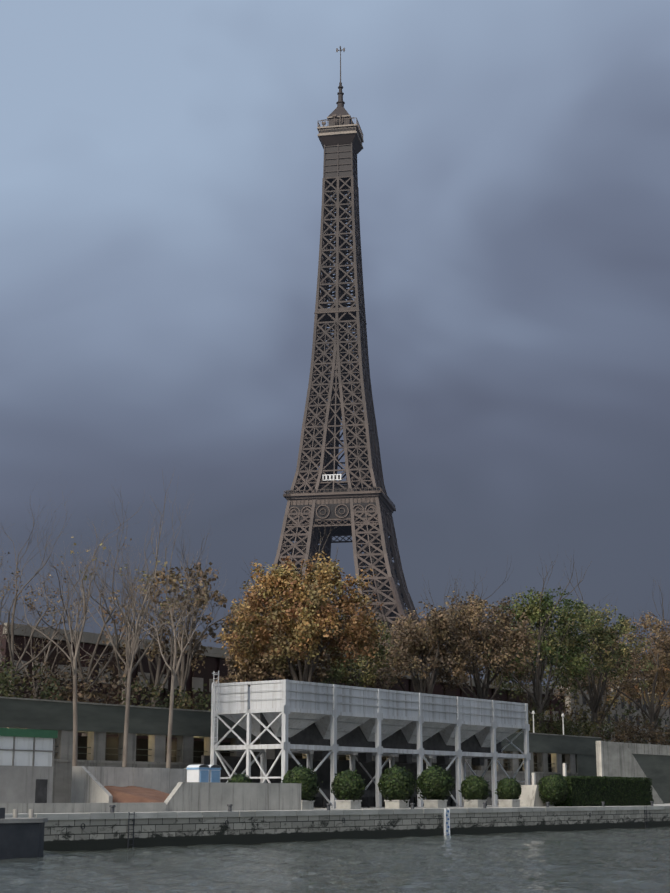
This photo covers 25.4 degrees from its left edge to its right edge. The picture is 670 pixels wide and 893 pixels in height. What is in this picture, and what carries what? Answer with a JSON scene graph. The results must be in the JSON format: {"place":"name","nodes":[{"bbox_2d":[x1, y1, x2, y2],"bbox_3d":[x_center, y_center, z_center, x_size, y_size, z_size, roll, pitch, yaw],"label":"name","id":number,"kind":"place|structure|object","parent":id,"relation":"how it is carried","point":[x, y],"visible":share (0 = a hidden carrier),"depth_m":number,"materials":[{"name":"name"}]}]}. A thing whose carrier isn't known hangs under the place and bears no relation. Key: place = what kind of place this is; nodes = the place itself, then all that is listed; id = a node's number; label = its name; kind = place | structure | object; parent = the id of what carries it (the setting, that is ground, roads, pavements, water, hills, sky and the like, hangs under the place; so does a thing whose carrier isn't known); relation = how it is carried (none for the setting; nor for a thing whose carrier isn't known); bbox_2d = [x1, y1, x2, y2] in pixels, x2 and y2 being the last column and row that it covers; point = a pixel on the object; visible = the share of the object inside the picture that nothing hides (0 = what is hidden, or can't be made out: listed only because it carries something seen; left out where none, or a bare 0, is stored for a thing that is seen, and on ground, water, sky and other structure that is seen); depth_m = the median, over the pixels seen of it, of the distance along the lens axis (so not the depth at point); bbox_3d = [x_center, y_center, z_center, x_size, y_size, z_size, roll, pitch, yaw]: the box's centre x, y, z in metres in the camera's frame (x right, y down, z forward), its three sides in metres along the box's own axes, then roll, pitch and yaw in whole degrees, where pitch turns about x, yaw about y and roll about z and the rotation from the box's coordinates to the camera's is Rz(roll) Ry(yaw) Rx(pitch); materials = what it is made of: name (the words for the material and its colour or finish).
{"place":"outdoors","nodes":[
{"label":"outdoors","id":0,"kind":"place"},
{"bbox_2d":[80,545,212,706],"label":"tree","id":1,"kind":"object","parent":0,"point":[157,647],"depth_m":160.25,"materials":[{"name":"brown plant"}]},
{"bbox_2d":[138,530,257,708],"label":"tree","id":2,"kind":"object","parent":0,"point":[162,577],"depth_m":145.27,"materials":[{"name":"brown plant"}]},
{"bbox_2d":[214,612,336,686],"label":"tree","id":3,"kind":"object","parent":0,"point":[256,668],"depth_m":180.22,"materials":[{"name":"brown plant"}]},
{"bbox_2d":[219,512,384,681],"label":"tree","id":4,"kind":"object","parent":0,"point":[360,634],"depth_m":160.37,"materials":[{"name":"brown plant"}]},
{"bbox_2d":[0,0,669,686],"label":"sky","id":5,"kind":"structure","parent":0,"point":[161,161],"materials":[{"name":"grey"}]},
{"bbox_2d":[19,736,669,850],"bbox_3d":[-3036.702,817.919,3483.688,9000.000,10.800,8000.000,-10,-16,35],"label":"quay wall","id":6,"kind":"structure","parent":0,"point":[93,835],"depth_m":107.71,"materials":[{"name":"stone"}]},
{"bbox_2d":[0,529,38,616],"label":"thin tree","id":7,"kind":"object","parent":6,"relation":"on","point":[4,575],"depth_m":122.77,"materials":[{"name":"brown plant"}]},
{"bbox_2d":[0,598,44,635],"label":"thin tree","id":8,"kind":"object","parent":6,"relation":"on","point":[23,621],"visible":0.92,"depth_m":138.25,"materials":[{"name":"brown plant"}]},
{"bbox_2d":[0,728,57,802],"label":"building","id":9,"kind":"structure","parent":6,"relation":"on","point":[26,764],"depth_m":96.14,"materials":[{"name":"concrete"}]},
{"bbox_2d":[1,531,125,698],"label":"thin tree","id":10,"kind":"object","parent":6,"relation":"on","point":[36,664],"depth_m":163.86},
{"bbox_2d":[0,484,134,696],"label":"thin tree","id":11,"kind":"object","parent":6,"relation":"on","point":[11,647],"depth_m":132.78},
{"bbox_2d":[1,490,144,765],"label":"tree","id":12,"kind":"object","parent":6,"relation":"on","point":[75,721],"depth_m":109.07,"materials":[{"name":"brown plant"}]},
{"bbox_2d":[3,479,186,735],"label":"thin tree","id":13,"kind":"object","parent":6,"relation":"on","point":[89,674],"depth_m":147.49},
{"bbox_2d":[28,511,221,703],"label":"thin tree","id":14,"kind":"object","parent":6,"relation":"on","point":[130,643],"depth_m":135.85,"materials":[{"name":"brown plant"}]},
{"bbox_2d":[57,470,195,766],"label":"tree","id":15,"kind":"object","parent":6,"relation":"on","point":[129,665],"depth_m":114.25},
{"bbox_2d":[104,786,168,802],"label":"sand heap","id":16,"kind":"object","parent":6,"relation":"on","point":[131,794],"visible":0.38,"depth_m":102.09,"materials":[{"name":"sand"}]},
{"bbox_2d":[114,484,225,768],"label":"tree","id":17,"kind":"object","parent":6,"relation":"on","point":[174,671],"depth_m":119.11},
{"bbox_2d":[0,763,566,813],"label":"yard concrete","id":18,"kind":"object","parent":6,"relation":"on","point":[90,793],"visible":0.79,"depth_m":102.61,"materials":[{"name":"grey concrete"}]},
{"bbox_2d":[186,764,220,782],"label":"portable toilets","id":19,"kind":"object","parent":18,"relation":"on","point":[203,773],"visible":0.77,"depth_m":107.90,"materials":[{"name":"blue plastic"}]},
{"bbox_2d":[0,696,669,804],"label":"quay arcade","id":20,"kind":"object","parent":6,"relation":"on","point":[577,755],"visible":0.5,"depth_m":126.14,"materials":[{"name":"concrete"}]},
{"bbox_2d":[532,711,563,734],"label":"street lamps","id":21,"kind":"object","parent":20,"relation":"on","point":[533,713],"visible":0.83,"depth_m":182.88,"materials":[{"name":"white metal"}]},
{"bbox_2d":[0,623,669,755],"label":"museum block","id":22,"kind":"structure","parent":6,"relation":"on","point":[196,680],"depth_m":199.70,"materials":[{"name":"stone"}]},
{"bbox_2d":[0,640,669,755],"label":"understory","id":23,"kind":"object","parent":6,"relation":"on","point":[52,691],"visible":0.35,"depth_m":156.40,"materials":[{"name":"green plant"}]},
{"bbox_2d":[5,806,669,819],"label":"quay coping","id":24,"kind":"object","parent":6,"relation":"on","point":[76,816],"visible":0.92,"depth_m":104.19,"materials":[{"name":"stone"}]},
{"bbox_2d":[109,801,653,812],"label":"bollards","id":25,"kind":"object","parent":24,"relation":"on","point":[328,806],"visible":0.85,"depth_m":107.35,"materials":[{"name":"black metal"}]},
{"bbox_2d":[260,46,442,672],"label":"lattice tower","id":26,"kind":"structure","parent":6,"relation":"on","point":[359,498],"depth_m":621.82,"materials":[{"name":"metal"}]},
{"bbox_2d":[81,806,650,847],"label":"quay ironwork","id":27,"kind":"object","parent":6,"relation":"on","point":[228,823],"visible":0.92,"depth_m":90.39,"materials":[{"name":"black metal"}]},
{"bbox_2d":[201,671,530,807],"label":"aggregate hopper","id":28,"kind":"object","parent":6,"relation":"on","point":[283,718],"visible":0.79,"depth_m":129.22,"materials":[{"name":"white metal"}]},
{"bbox_2d":[301,799,520,809],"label":"planters","id":29,"kind":"object","parent":6,"relation":"on","point":[356,804],"visible":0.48,"depth_m":121.13,"materials":[{"name":"white concrete"}]},
{"bbox_2d":[227,764,653,806],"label":"bushes","id":30,"kind":"object","parent":6,"relation":"on","point":[434,783],"visible":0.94,"depth_m":130.27,"materials":[{"name":"green plant"}]},
{"bbox_2d":[443,808,449,834],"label":"water gauge","id":31,"kind":"object","parent":6,"relation":"attached to","point":[446,815],"visible":0.62,"depth_m":118.40,"materials":[{"name":"white plastic"}]},
{"bbox_2d":[295,594,402,688],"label":"plane tree","id":32,"kind":"object","parent":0,"point":[342,671],"depth_m":189.01,"materials":[{"name":"plant"}]},
{"bbox_2d":[84,833,669,892],"bbox_3d":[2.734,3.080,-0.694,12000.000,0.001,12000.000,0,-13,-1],"label":"water","id":33,"kind":"structure","parent":0,"point":[188,870],"depth_m":68.27,"materials":[{"name":"grey liquid"}]},
{"bbox_2d":[0,808,47,859],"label":"moored barge","id":34,"kind":"object","parent":33,"relation":"on","point":[21,837],"visible":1,"depth_m":75.22,"materials":[{"name":"metal"}]},
{"bbox_2d":[0,826,669,892],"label":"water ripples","id":35,"kind":"object","parent":33,"relation":"on","point":[60,871],"visible":0.62,"depth_m":66.29,"materials":[{"name":"grey liquid"}]},
{"bbox_2d":[368,579,478,692],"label":"plane tree","id":36,"kind":"object","parent":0,"point":[425,655],"depth_m":201.33,"materials":[{"name":"brown plant"}]},
{"bbox_2d":[369,575,480,693],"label":"plane tree","id":37,"kind":"object","parent":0,"point":[407,642],"depth_m":177.66,"materials":[{"name":"brown plant"}]},
{"bbox_2d":[422,560,541,698],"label":"plane tree","id":38,"kind":"object","parent":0,"point":[521,638],"depth_m":185.80,"materials":[{"name":"brown plant"}]},
{"bbox_2d":[428,570,535,699],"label":"plane tree","id":39,"kind":"object","parent":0,"point":[511,672],"depth_m":217.08,"materials":[{"name":"plant"}]},
{"bbox_2d":[484,600,581,755],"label":"plane tree","id":40,"kind":"object","parent":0,"point":[520,692],"depth_m":230.94,"materials":[{"name":"plant"}]},
{"bbox_2d":[471,557,597,732],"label":"plane tree","id":41,"kind":"object","parent":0,"point":[532,612],"depth_m":198.43,"materials":[{"name":"green plant"}]},
{"bbox_2d":[528,561,653,736],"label":"plane tree","id":42,"kind":"object","parent":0,"point":[607,639],"depth_m":209.96,"materials":[{"name":"green plant"}]},
{"bbox_2d":[550,605,653,735],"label":"plane tree","id":43,"kind":"object","parent":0,"point":[608,689],"depth_m":247.79,"materials":[{"name":"brown plant"}]},
{"bbox_2d":[564,578,669,744],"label":"plane tree","id":44,"kind":"object","parent":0,"point":[664,636],"depth_m":226.03,"materials":[{"name":"plant"}]},
{"bbox_2d":[607,627,669,728],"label":"plane tree","id":45,"kind":"object","parent":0,"point":[636,687],"depth_m":267.63,"materials":[{"name":"brown plant"}]},
{"bbox_2d":[639,609,669,697],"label":"plane tree","id":46,"kind":"object","parent":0,"point":[659,686],"depth_m":242.53,"materials":[{"name":"plant"}]}
]}

